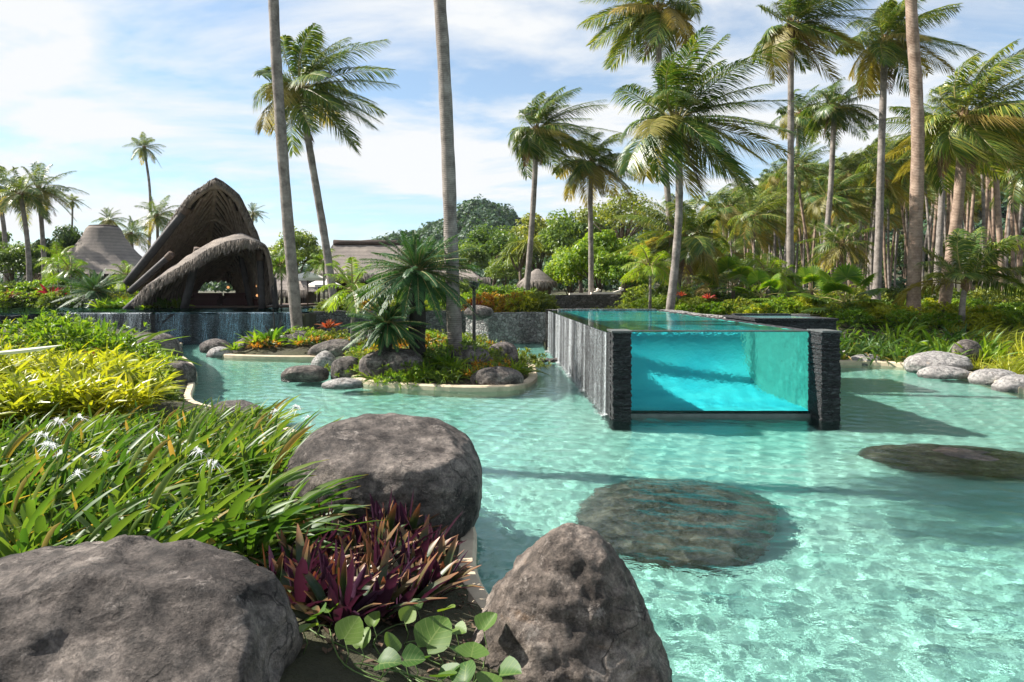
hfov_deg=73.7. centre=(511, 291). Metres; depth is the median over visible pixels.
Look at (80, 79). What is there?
sky
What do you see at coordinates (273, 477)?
spider lily
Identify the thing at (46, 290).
crimson cordyline
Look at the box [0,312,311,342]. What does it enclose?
pond wall
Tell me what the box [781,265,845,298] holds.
fan palm
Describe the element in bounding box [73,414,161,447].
spider lily
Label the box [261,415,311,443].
spider lily
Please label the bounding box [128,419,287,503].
spider lily
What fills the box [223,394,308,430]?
spider lily
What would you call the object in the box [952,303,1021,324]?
shrub
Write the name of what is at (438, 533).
oyster plant
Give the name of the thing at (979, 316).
shrub
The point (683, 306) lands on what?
shrub
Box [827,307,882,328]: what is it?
shrub
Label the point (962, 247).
coconut palm
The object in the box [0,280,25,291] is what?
shrub
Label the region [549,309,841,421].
lap pool
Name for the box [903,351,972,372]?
boulder
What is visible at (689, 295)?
shrub
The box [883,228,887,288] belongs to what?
coconut palm
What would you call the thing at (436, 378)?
fern
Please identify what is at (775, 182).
coconut palm
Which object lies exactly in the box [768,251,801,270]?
broadleaf tree
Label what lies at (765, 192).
coconut palm
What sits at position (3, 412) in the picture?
golden tussock
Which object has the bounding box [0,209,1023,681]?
ground
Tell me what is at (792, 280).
palm
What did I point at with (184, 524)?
spider lily
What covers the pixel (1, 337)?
golden tussock
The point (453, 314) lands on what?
coconut palm
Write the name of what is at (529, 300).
shrub
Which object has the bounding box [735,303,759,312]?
shrub
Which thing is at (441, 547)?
oyster plant
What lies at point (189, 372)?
boulder
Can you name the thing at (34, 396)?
golden tussock
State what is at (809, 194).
coconut palm
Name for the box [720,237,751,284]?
coconut palm
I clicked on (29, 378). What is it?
golden tussock
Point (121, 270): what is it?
palm
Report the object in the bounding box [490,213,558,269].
broadleaf tree
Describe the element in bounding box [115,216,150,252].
coconut palm
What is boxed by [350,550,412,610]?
oyster plant
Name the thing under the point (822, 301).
shrub
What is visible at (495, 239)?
broadleaf tree
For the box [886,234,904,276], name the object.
broadleaf tree
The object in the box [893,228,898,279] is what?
coconut palm
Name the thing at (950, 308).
shrub
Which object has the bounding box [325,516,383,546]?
oyster plant
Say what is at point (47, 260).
palm
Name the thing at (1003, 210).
grove hill forest
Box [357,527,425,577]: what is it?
oyster plant
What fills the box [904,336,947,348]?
spider lily
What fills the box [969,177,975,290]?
coconut palm
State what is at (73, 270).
palm
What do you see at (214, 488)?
spider lily
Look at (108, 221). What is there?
coconut palm
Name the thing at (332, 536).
oyster plant
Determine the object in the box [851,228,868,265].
broadleaf tree
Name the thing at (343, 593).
oyster plant
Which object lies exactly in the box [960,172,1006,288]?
coconut palm
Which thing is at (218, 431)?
spider lily
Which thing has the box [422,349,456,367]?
strap leaf plant
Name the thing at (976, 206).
coconut palm
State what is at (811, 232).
coconut palm
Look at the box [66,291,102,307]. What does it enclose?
shrub
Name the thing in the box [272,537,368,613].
oyster plant
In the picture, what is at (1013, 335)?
golden tussock
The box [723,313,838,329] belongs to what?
spa pool
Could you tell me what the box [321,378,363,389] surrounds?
boulder
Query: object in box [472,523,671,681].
boulder
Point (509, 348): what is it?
boulder
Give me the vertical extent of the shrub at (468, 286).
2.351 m
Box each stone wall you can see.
[313,310,465,336]
[465,312,544,342]
[545,309,809,348]
[549,294,680,308]
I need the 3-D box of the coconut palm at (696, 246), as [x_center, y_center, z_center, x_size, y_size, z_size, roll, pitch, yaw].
[7.592,-1.783,32.148,6.292,5.673,6.241,0,0,0]
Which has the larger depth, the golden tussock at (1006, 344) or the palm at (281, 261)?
the palm at (281, 261)
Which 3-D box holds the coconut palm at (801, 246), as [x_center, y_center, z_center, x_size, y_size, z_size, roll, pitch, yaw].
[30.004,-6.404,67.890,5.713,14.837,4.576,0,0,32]
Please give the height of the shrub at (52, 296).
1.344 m
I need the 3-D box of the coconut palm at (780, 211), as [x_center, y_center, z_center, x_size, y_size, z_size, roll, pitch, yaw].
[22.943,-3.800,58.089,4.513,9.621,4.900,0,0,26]
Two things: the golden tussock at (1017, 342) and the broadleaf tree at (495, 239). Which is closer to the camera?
the golden tussock at (1017, 342)
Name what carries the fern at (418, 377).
on the ground
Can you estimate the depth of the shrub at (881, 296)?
38.14 m
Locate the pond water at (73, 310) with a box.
[0,307,320,314]
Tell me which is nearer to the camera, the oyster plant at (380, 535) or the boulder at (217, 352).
the oyster plant at (380, 535)
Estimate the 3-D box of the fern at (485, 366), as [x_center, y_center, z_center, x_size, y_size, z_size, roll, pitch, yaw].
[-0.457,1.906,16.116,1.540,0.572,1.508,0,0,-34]
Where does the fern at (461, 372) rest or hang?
on the ground
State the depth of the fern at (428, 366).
16.19 m
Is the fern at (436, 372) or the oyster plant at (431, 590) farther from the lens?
the fern at (436, 372)
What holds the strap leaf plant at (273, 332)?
on the ground
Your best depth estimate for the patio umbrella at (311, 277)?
36.68 m
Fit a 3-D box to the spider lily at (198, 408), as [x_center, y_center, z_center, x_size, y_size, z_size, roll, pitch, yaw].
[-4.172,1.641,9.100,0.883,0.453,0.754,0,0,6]
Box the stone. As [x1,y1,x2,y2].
[548,358,557,361]
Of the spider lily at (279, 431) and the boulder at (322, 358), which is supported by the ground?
the spider lily at (279, 431)
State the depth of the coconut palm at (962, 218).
45.67 m
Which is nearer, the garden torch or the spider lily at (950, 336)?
the garden torch
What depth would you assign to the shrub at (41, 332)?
16.11 m
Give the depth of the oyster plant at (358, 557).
4.39 m
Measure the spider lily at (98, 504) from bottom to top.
0.616 m
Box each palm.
[0,166,24,283]
[0,166,58,281]
[5,161,90,277]
[35,241,81,288]
[39,251,96,290]
[65,193,84,225]
[92,207,128,228]
[106,260,130,291]
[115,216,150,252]
[124,132,164,249]
[131,195,179,238]
[247,203,268,223]
[251,23,399,309]
[268,0,303,330]
[271,248,304,304]
[302,248,344,299]
[315,257,382,350]
[433,0,461,350]
[506,86,621,289]
[551,126,637,294]
[576,0,702,301]
[608,193,732,289]
[609,25,816,309]
[619,240,679,308]
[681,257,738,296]
[689,207,732,242]
[697,187,736,243]
[697,255,769,299]
[705,184,778,285]
[718,228,743,293]
[720,225,739,251]
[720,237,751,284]
[727,191,798,285]
[728,177,757,283]
[732,268,795,305]
[733,187,774,258]
[733,242,751,284]
[735,248,796,296]
[736,182,773,287]
[737,197,764,288]
[739,185,786,252]
[741,227,783,255]
[751,0,899,296]
[751,256,805,296]
[754,171,775,234]
[755,174,782,292]
[757,191,808,266]
[760,215,784,289]
[762,160,786,256]
[767,224,798,256]
[769,85,849,286]
[774,141,840,289]
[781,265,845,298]
[783,155,826,289]
[784,219,816,259]
[785,189,832,287]
[794,174,835,243]
[794,203,798,285]
[794,211,832,286]
[797,262,883,313]
[798,77,879,293]
[799,218,884,295]
[801,158,851,265]
[803,169,895,232]
[809,222,839,288]
[827,184,899,268]
[834,0,986,299]
[834,153,875,287]
[835,147,863,283]
[837,198,871,271]
[854,137,924,266]
[854,158,928,290]
[855,138,930,205]
[857,162,903,289]
[857,196,861,271]
[858,134,909,289]
[867,94,977,296]
[867,201,908,234]
[867,204,901,230]
[869,199,901,242]
[870,186,909,288]
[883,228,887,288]
[884,152,949,253]
[890,183,946,238]
[890,203,930,287]
[890,209,896,279]
[892,226,1023,327]
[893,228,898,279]
[898,186,950,219]
[900,156,973,287]
[901,209,925,283]
[904,222,906,284]
[905,0,924,320]
[907,177,968,282]
[908,38,1023,312]
[924,176,987,238]
[924,204,934,261]
[930,205,932,286]
[931,204,936,278]
[936,198,943,271]
[937,169,1002,202]
[945,181,949,252]
[950,175,953,208]
[951,167,973,272]
[952,97,1023,301]
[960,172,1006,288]
[963,208,978,287]
[964,191,990,236]
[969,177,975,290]
[974,171,998,282]
[976,168,1004,287]
[978,151,1014,283]
[978,172,985,288]
[980,183,1001,240]
[985,176,988,253]
[987,147,1023,213]
[987,174,1007,283]
[999,170,1018,256]
[1004,164,1016,274]
[1005,187,1021,280]
[1013,194,1020,282]
[1015,199,1023,276]
[1016,181,1023,278]
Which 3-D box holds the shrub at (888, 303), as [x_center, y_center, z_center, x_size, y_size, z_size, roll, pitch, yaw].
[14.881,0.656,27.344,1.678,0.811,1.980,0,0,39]
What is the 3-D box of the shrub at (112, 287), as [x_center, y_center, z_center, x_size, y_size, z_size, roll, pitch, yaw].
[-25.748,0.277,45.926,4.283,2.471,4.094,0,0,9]
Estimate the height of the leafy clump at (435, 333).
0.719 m
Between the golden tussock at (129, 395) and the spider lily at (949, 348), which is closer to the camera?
the golden tussock at (129, 395)
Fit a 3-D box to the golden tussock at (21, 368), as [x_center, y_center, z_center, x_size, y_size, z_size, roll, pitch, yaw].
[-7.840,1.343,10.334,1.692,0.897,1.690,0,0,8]
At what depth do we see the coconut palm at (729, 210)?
53.51 m
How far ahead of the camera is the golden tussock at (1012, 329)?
23.10 m
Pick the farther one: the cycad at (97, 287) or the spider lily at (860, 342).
the cycad at (97, 287)
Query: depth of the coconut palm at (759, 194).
87.02 m
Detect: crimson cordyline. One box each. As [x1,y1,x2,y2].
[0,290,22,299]
[25,281,66,298]
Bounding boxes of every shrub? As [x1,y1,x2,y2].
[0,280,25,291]
[0,290,19,307]
[0,306,94,349]
[0,315,118,354]
[1,296,30,307]
[6,280,40,290]
[7,282,38,292]
[9,295,44,307]
[11,291,27,296]
[15,288,49,307]
[18,280,52,292]
[23,277,61,291]
[30,291,69,307]
[51,280,83,288]
[53,321,156,356]
[55,287,89,307]
[64,285,82,291]
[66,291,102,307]
[107,281,128,293]
[111,295,129,306]
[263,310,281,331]
[308,299,342,310]
[338,302,349,310]
[357,300,378,310]
[372,288,427,300]
[387,299,406,307]
[425,300,445,310]
[434,280,467,299]
[445,279,470,293]
[460,290,490,306]
[461,298,481,310]
[463,284,501,303]
[463,298,487,308]
[466,291,499,308]
[485,296,505,311]
[492,284,526,295]
[493,291,525,312]
[502,288,528,294]
[504,294,542,311]
[510,289,545,306]
[518,290,562,311]
[522,290,559,311]
[590,304,622,308]
[615,283,655,308]
[630,298,656,308]
[636,283,685,308]
[639,301,665,309]
[643,293,676,309]
[643,295,680,307]
[664,282,692,293]
[674,303,707,313]
[676,296,705,313]
[680,290,692,302]
[682,293,714,308]
[685,284,711,295]
[690,286,727,304]
[698,301,730,314]
[708,292,730,300]
[709,297,725,310]
[716,301,742,314]
[717,296,754,314]
[730,292,768,302]
[732,295,757,311]
[735,286,775,299]
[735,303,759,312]
[743,303,777,312]
[746,300,789,313]
[761,295,802,313]
[765,288,785,297]
[780,300,806,313]
[786,295,820,313]
[803,294,843,313]
[814,290,843,301]
[817,302,846,316]
[823,299,865,319]
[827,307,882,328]
[833,283,870,302]
[842,301,885,320]
[850,301,890,318]
[859,305,908,325]
[868,292,889,301]
[869,297,899,309]
[872,308,935,331]
[881,286,906,302]
[881,287,897,301]
[886,305,907,310]
[894,305,941,325]
[895,298,947,317]
[915,310,964,331]
[921,285,959,300]
[921,297,937,309]
[924,300,968,319]
[951,299,976,313]
[952,297,982,311]
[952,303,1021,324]
[956,312,1003,330]
[958,289,993,299]
[966,286,1013,305]
[966,297,989,308]
[975,307,1023,328]
[987,303,1022,321]
[993,301,1023,314]
[1004,309,1023,325]
[1008,302,1023,314]
[1009,290,1023,303]
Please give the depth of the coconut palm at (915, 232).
24.83 m
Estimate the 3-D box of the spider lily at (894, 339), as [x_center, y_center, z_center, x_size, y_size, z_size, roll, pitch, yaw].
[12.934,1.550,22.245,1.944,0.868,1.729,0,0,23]
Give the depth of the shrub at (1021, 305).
25.45 m
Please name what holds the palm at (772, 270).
on the ground
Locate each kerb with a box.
[180,343,488,609]
[222,354,536,391]
[839,360,1023,393]
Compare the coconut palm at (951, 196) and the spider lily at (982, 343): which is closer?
the spider lily at (982, 343)
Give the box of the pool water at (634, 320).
[551,311,791,331]
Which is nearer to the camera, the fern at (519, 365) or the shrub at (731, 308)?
the fern at (519, 365)
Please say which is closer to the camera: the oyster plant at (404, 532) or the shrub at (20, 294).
the oyster plant at (404, 532)
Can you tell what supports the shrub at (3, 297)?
on the ground
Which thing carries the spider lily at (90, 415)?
on the ground
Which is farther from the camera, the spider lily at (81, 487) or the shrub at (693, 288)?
the shrub at (693, 288)
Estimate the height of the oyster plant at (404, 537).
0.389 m
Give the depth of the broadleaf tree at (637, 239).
57.64 m
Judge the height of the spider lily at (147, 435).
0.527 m
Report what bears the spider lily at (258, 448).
on the ground
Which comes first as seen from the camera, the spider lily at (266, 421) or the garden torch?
the spider lily at (266, 421)
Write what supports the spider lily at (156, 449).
on the ground
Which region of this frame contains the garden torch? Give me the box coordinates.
[469,281,478,340]
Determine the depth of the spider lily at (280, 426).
7.90 m
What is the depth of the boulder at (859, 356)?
20.36 m
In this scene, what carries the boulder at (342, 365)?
on the ground
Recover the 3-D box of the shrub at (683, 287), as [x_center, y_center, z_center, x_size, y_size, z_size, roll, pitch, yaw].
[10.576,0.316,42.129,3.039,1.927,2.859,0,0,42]
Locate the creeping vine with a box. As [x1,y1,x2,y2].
[298,598,521,681]
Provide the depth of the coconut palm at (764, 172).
100.71 m
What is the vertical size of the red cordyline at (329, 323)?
0.338 m
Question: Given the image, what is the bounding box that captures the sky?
[0,0,1023,290]
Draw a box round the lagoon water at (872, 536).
[182,342,1023,681]
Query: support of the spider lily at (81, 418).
on the ground
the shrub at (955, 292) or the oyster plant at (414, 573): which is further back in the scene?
the shrub at (955, 292)
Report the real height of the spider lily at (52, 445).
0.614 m
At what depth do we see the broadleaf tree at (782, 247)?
112.92 m
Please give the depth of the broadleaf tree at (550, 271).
49.26 m
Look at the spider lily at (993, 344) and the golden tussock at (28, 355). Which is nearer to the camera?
the golden tussock at (28, 355)
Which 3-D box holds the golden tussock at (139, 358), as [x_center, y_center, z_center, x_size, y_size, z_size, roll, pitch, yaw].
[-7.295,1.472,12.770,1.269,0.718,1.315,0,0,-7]
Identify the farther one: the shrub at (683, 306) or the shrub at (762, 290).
the shrub at (762, 290)
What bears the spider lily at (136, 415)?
on the ground
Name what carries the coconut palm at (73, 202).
on the ground
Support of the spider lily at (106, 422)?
on the ground
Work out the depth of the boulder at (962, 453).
9.22 m
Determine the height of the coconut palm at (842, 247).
5.429 m
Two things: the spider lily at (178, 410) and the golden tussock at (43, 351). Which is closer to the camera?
the spider lily at (178, 410)
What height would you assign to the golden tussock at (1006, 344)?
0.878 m
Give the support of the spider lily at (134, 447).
on the ground
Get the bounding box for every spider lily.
[0,411,34,440]
[0,412,146,479]
[0,420,80,472]
[0,420,230,516]
[0,427,70,475]
[0,428,57,460]
[0,430,37,469]
[0,438,156,509]
[0,443,122,520]
[0,459,125,547]
[0,461,132,534]
[0,467,199,548]
[0,477,48,532]
[0,485,159,552]
[0,506,170,557]
[1,400,79,434]
[1,411,71,441]
[1,412,64,442]
[1,433,35,455]
[1,442,104,485]
[1,456,70,509]
[3,411,117,440]
[3,413,121,453]
[3,430,77,452]
[8,413,117,464]
[9,449,47,479]
[16,519,230,549]
[17,461,198,535]
[19,412,76,428]
[29,426,144,483]
[35,407,124,429]
[35,438,157,483]
[37,432,224,510]
[46,464,231,545]
[54,404,125,426]
[54,427,165,471]
[55,407,148,442]
[60,456,300,551]
[69,429,234,497]
[69,472,254,533]
[70,403,159,432]
[70,421,151,455]
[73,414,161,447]
[80,471,254,554]
[84,402,162,426]
[96,412,186,452]
[104,430,200,471]
[105,448,248,510]
[107,416,162,441]
[116,398,202,428]
[121,438,173,467]
[123,399,199,423]
[123,407,207,442]
[126,405,200,434]
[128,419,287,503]
[134,407,288,489]
[136,435,212,454]
[139,408,226,451]
[149,446,358,544]
[153,405,229,430]
[156,398,217,424]
[158,401,246,438]
[160,407,240,445]
[171,411,300,487]
[177,414,273,444]
[186,398,267,431]
[191,417,342,491]
[191,457,368,549]
[194,397,268,429]
[195,427,289,471]
[195,465,381,559]
[203,459,285,512]
[203,517,339,570]
[206,484,306,542]
[210,404,278,428]
[211,414,280,449]
[215,414,308,443]
[215,421,284,452]
[216,472,282,505]
[220,409,294,439]
[222,399,290,422]
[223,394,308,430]
[229,420,299,465]
[232,489,358,528]
[244,408,321,454]
[246,472,284,503]
[260,432,305,474]
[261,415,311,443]
[836,326,870,339]
[839,325,901,345]
[839,331,860,346]
[839,335,907,355]
[840,338,883,359]
[841,334,877,351]
[845,340,906,365]
[855,334,904,349]
[865,335,930,347]
[865,339,918,360]
[867,315,927,340]
[875,343,936,362]
[878,327,927,348]
[888,331,953,358]
[890,343,932,358]
[898,327,952,343]
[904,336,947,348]
[912,329,974,347]
[913,334,950,352]
[929,323,989,342]
[936,336,1005,363]
[936,343,975,358]
[950,336,1020,362]
[961,331,1002,350]
[973,332,1018,355]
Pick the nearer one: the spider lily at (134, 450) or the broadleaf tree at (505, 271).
the spider lily at (134, 450)
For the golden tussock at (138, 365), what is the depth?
10.61 m
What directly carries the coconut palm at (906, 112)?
on the ground
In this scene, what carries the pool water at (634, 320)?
in the lap pool at (794, 372)
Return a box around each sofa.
[190,293,222,305]
[221,293,245,304]
[241,295,257,305]
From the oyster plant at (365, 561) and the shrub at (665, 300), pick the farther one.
the shrub at (665, 300)
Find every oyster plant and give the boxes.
[250,528,360,574]
[256,544,330,592]
[268,524,354,574]
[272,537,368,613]
[279,533,352,566]
[283,539,372,591]
[285,541,397,612]
[287,520,365,554]
[290,498,377,545]
[291,546,403,625]
[314,542,371,570]
[315,542,443,622]
[319,522,384,556]
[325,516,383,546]
[333,522,419,568]
[335,490,421,541]
[346,508,437,551]
[348,547,403,577]
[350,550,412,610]
[355,516,432,549]
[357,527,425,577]
[359,531,440,572]
[360,538,457,597]
[364,552,469,622]
[365,489,442,537]
[391,515,467,565]
[393,558,424,604]
[399,515,465,559]
[404,514,460,548]
[417,535,483,596]
[430,532,475,577]
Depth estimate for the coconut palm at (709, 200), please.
82.85 m
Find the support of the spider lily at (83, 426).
on the ground
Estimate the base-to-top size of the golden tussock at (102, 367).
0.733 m
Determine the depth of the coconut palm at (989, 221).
79.17 m
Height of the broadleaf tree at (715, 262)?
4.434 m
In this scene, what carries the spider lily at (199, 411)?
on the ground
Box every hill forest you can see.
[298,194,640,269]
[618,183,1023,248]
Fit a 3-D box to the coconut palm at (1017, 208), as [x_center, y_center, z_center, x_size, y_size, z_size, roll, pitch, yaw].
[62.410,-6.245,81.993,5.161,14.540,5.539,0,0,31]
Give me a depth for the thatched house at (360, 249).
48.83 m
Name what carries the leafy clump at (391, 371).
on the ground
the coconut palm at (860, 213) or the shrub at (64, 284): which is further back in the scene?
the coconut palm at (860, 213)
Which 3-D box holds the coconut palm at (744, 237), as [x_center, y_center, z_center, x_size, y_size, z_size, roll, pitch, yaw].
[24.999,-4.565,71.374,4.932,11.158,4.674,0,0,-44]
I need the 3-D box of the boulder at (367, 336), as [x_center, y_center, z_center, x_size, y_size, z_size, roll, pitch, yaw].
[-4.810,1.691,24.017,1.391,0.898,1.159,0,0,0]
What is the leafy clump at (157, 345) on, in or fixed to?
on the ground
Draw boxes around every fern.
[351,370,390,386]
[392,361,443,383]
[405,356,442,375]
[411,366,456,388]
[417,370,464,390]
[430,362,469,379]
[437,362,480,382]
[463,353,500,365]
[470,359,517,371]
[494,357,532,375]
[504,362,549,375]
[508,357,532,374]
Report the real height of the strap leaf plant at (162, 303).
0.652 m
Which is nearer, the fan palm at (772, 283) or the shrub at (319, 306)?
the fan palm at (772, 283)
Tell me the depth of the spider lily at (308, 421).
7.38 m
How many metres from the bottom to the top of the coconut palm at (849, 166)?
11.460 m
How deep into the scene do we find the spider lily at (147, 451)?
6.08 m
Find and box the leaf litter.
[246,500,475,681]
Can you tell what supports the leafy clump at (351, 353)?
on the ground
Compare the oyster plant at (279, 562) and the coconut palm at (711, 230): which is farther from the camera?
the coconut palm at (711, 230)
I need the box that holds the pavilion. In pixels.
[123,177,316,308]
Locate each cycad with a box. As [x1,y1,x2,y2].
[45,268,133,307]
[341,294,435,355]
[348,229,494,357]
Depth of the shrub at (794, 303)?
27.02 m
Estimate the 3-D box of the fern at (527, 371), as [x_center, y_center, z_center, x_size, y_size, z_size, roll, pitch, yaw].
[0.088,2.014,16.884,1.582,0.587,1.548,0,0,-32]
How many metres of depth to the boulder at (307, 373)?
16.58 m
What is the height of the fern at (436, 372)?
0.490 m
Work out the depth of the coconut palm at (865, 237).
58.93 m
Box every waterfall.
[83,313,149,329]
[158,312,289,342]
[548,313,605,394]
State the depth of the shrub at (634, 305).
30.32 m
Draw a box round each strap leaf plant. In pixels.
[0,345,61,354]
[36,316,153,351]
[84,322,201,365]
[85,297,115,307]
[98,296,123,307]
[109,297,129,307]
[114,297,132,305]
[150,297,179,307]
[158,295,193,307]
[223,340,242,350]
[232,326,271,343]
[238,325,302,344]
[282,332,304,345]
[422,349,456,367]
[429,347,459,367]
[440,350,471,369]
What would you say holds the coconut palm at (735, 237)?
on the ground
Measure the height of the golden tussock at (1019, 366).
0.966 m
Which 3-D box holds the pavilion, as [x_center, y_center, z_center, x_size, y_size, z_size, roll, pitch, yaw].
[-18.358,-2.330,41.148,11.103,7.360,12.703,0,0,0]
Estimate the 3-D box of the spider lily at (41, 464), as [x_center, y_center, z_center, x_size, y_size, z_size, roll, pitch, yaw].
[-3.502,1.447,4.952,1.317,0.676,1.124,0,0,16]
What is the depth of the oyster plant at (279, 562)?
4.01 m
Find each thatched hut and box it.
[22,224,141,282]
[515,269,558,294]
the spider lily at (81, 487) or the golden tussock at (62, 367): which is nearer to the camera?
the spider lily at (81, 487)
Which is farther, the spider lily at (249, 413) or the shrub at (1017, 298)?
the shrub at (1017, 298)
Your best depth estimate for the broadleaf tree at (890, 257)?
111.13 m
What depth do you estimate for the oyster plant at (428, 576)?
4.41 m
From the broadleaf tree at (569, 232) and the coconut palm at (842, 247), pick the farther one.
the broadleaf tree at (569, 232)
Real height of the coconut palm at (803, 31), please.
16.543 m
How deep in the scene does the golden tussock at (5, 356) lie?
12.43 m
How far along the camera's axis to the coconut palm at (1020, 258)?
51.25 m
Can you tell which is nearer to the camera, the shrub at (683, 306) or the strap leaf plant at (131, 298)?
the shrub at (683, 306)
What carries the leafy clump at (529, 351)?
on the ground
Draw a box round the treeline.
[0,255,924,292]
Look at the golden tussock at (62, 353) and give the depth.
13.42 m
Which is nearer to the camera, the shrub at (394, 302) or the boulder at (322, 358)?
the boulder at (322, 358)
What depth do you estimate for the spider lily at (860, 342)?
21.81 m
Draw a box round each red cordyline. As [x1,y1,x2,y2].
[318,319,339,327]
[702,293,715,298]
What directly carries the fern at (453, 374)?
on the ground
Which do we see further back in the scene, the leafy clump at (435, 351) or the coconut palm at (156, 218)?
the coconut palm at (156, 218)
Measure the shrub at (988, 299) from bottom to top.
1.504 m
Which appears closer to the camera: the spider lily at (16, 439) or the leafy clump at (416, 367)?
the spider lily at (16, 439)
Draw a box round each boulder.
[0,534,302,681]
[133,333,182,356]
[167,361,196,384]
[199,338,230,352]
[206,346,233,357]
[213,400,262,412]
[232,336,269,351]
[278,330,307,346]
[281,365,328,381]
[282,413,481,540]
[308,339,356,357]
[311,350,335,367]
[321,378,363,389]
[330,356,361,378]
[355,328,374,341]
[359,348,422,379]
[449,345,492,366]
[464,305,492,319]
[470,366,523,384]
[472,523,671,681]
[488,341,517,365]
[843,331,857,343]
[849,354,883,364]
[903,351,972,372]
[916,366,970,378]
[932,446,998,460]
[951,339,982,360]
[968,368,1016,384]
[991,374,1023,392]
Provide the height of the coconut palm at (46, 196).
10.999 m
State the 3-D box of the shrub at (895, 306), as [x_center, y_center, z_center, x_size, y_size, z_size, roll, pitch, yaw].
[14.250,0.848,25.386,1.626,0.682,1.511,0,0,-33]
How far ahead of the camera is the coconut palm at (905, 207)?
65.69 m
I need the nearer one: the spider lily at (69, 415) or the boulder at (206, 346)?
the spider lily at (69, 415)
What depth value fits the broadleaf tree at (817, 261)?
98.44 m
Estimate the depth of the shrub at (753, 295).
29.06 m
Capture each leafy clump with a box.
[110,342,148,355]
[113,349,144,359]
[124,348,162,362]
[142,345,174,357]
[143,343,174,361]
[143,359,176,378]
[144,351,181,363]
[155,383,185,401]
[245,336,283,348]
[282,326,327,339]
[293,334,333,345]
[297,331,332,342]
[309,328,347,339]
[320,332,358,342]
[336,359,359,376]
[344,344,376,356]
[344,348,378,356]
[360,341,407,353]
[374,368,423,389]
[375,361,441,382]
[392,333,447,348]
[397,330,439,340]
[406,328,445,337]
[407,356,445,371]
[422,344,462,360]
[423,339,494,360]
[426,334,442,343]
[440,337,497,348]
[445,343,509,362]
[454,358,513,376]
[464,336,492,345]
[466,332,487,339]
[499,350,552,369]
[517,347,537,357]
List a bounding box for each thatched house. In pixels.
[274,268,327,302]
[309,240,444,302]
[438,265,492,284]
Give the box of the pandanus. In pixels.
[490,234,549,280]
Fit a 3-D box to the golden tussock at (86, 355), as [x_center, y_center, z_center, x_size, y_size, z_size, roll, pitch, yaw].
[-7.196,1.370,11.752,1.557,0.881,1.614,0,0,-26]
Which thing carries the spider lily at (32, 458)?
on the ground
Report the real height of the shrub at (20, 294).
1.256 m
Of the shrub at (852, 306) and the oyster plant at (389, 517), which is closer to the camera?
the oyster plant at (389, 517)
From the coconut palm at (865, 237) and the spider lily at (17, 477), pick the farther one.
the coconut palm at (865, 237)
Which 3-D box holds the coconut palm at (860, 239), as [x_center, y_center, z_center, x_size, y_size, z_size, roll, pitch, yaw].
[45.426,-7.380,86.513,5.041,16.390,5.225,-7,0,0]
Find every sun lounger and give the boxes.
[569,288,600,294]
[590,287,623,294]
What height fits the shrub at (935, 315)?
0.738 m
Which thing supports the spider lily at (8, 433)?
on the ground
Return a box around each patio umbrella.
[298,271,325,307]
[309,279,339,286]
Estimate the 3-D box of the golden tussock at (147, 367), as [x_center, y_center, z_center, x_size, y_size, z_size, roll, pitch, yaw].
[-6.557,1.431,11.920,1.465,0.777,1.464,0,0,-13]
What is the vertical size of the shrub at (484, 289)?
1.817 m
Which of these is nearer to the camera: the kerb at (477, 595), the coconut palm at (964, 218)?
the kerb at (477, 595)
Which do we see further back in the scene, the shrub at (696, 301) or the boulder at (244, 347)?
the shrub at (696, 301)
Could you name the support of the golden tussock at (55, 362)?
on the ground
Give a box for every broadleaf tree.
[0,231,19,249]
[0,240,49,282]
[9,242,49,279]
[30,224,82,261]
[269,226,322,271]
[439,243,496,269]
[458,224,538,286]
[484,258,524,289]
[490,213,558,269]
[536,207,630,292]
[543,245,603,294]
[553,229,641,291]
[573,185,663,293]
[594,250,656,293]
[621,233,666,292]
[663,251,731,286]
[719,257,768,288]
[746,242,783,289]
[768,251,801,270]
[795,245,829,267]
[798,236,853,275]
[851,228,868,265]
[862,251,901,268]
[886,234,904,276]
[897,236,935,264]
[933,234,978,290]
[979,230,1023,280]
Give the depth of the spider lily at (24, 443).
6.99 m
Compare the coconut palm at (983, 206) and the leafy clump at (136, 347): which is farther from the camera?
the coconut palm at (983, 206)
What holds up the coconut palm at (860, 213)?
on the ground
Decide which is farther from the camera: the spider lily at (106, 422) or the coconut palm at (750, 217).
the coconut palm at (750, 217)
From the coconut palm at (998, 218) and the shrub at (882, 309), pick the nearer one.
the shrub at (882, 309)
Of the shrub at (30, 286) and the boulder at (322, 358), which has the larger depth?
the shrub at (30, 286)
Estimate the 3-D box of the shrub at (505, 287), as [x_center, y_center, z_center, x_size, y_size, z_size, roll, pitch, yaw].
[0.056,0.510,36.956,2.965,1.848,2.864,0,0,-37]
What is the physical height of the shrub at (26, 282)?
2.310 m
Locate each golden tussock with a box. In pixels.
[0,319,55,346]
[0,342,26,356]
[0,343,30,361]
[0,347,60,361]
[0,349,52,383]
[0,351,87,375]
[0,356,36,371]
[0,366,121,429]
[0,373,65,410]
[0,378,21,399]
[0,384,38,431]
[1,353,118,402]
[2,354,33,367]
[6,346,56,373]
[8,365,137,417]
[11,338,74,359]
[19,357,128,387]
[42,349,109,365]
[42,367,181,421]
[43,349,88,361]
[45,346,142,374]
[47,349,95,358]
[76,357,135,373]
[81,343,141,362]
[102,366,182,410]
[103,352,159,366]
[106,360,163,396]
[109,350,171,376]
[152,369,182,399]
[394,371,428,382]
[905,321,933,330]
[939,321,969,332]
[957,326,983,340]
[964,319,1000,331]
[971,354,1022,369]
[973,326,1005,337]
[977,320,1023,343]
[978,347,1023,373]
[978,353,1023,372]
[982,334,1023,354]
[985,342,1023,367]
[998,325,1023,333]
[1001,327,1023,339]
[1002,332,1023,359]
[1003,334,1023,347]
[1005,338,1023,356]

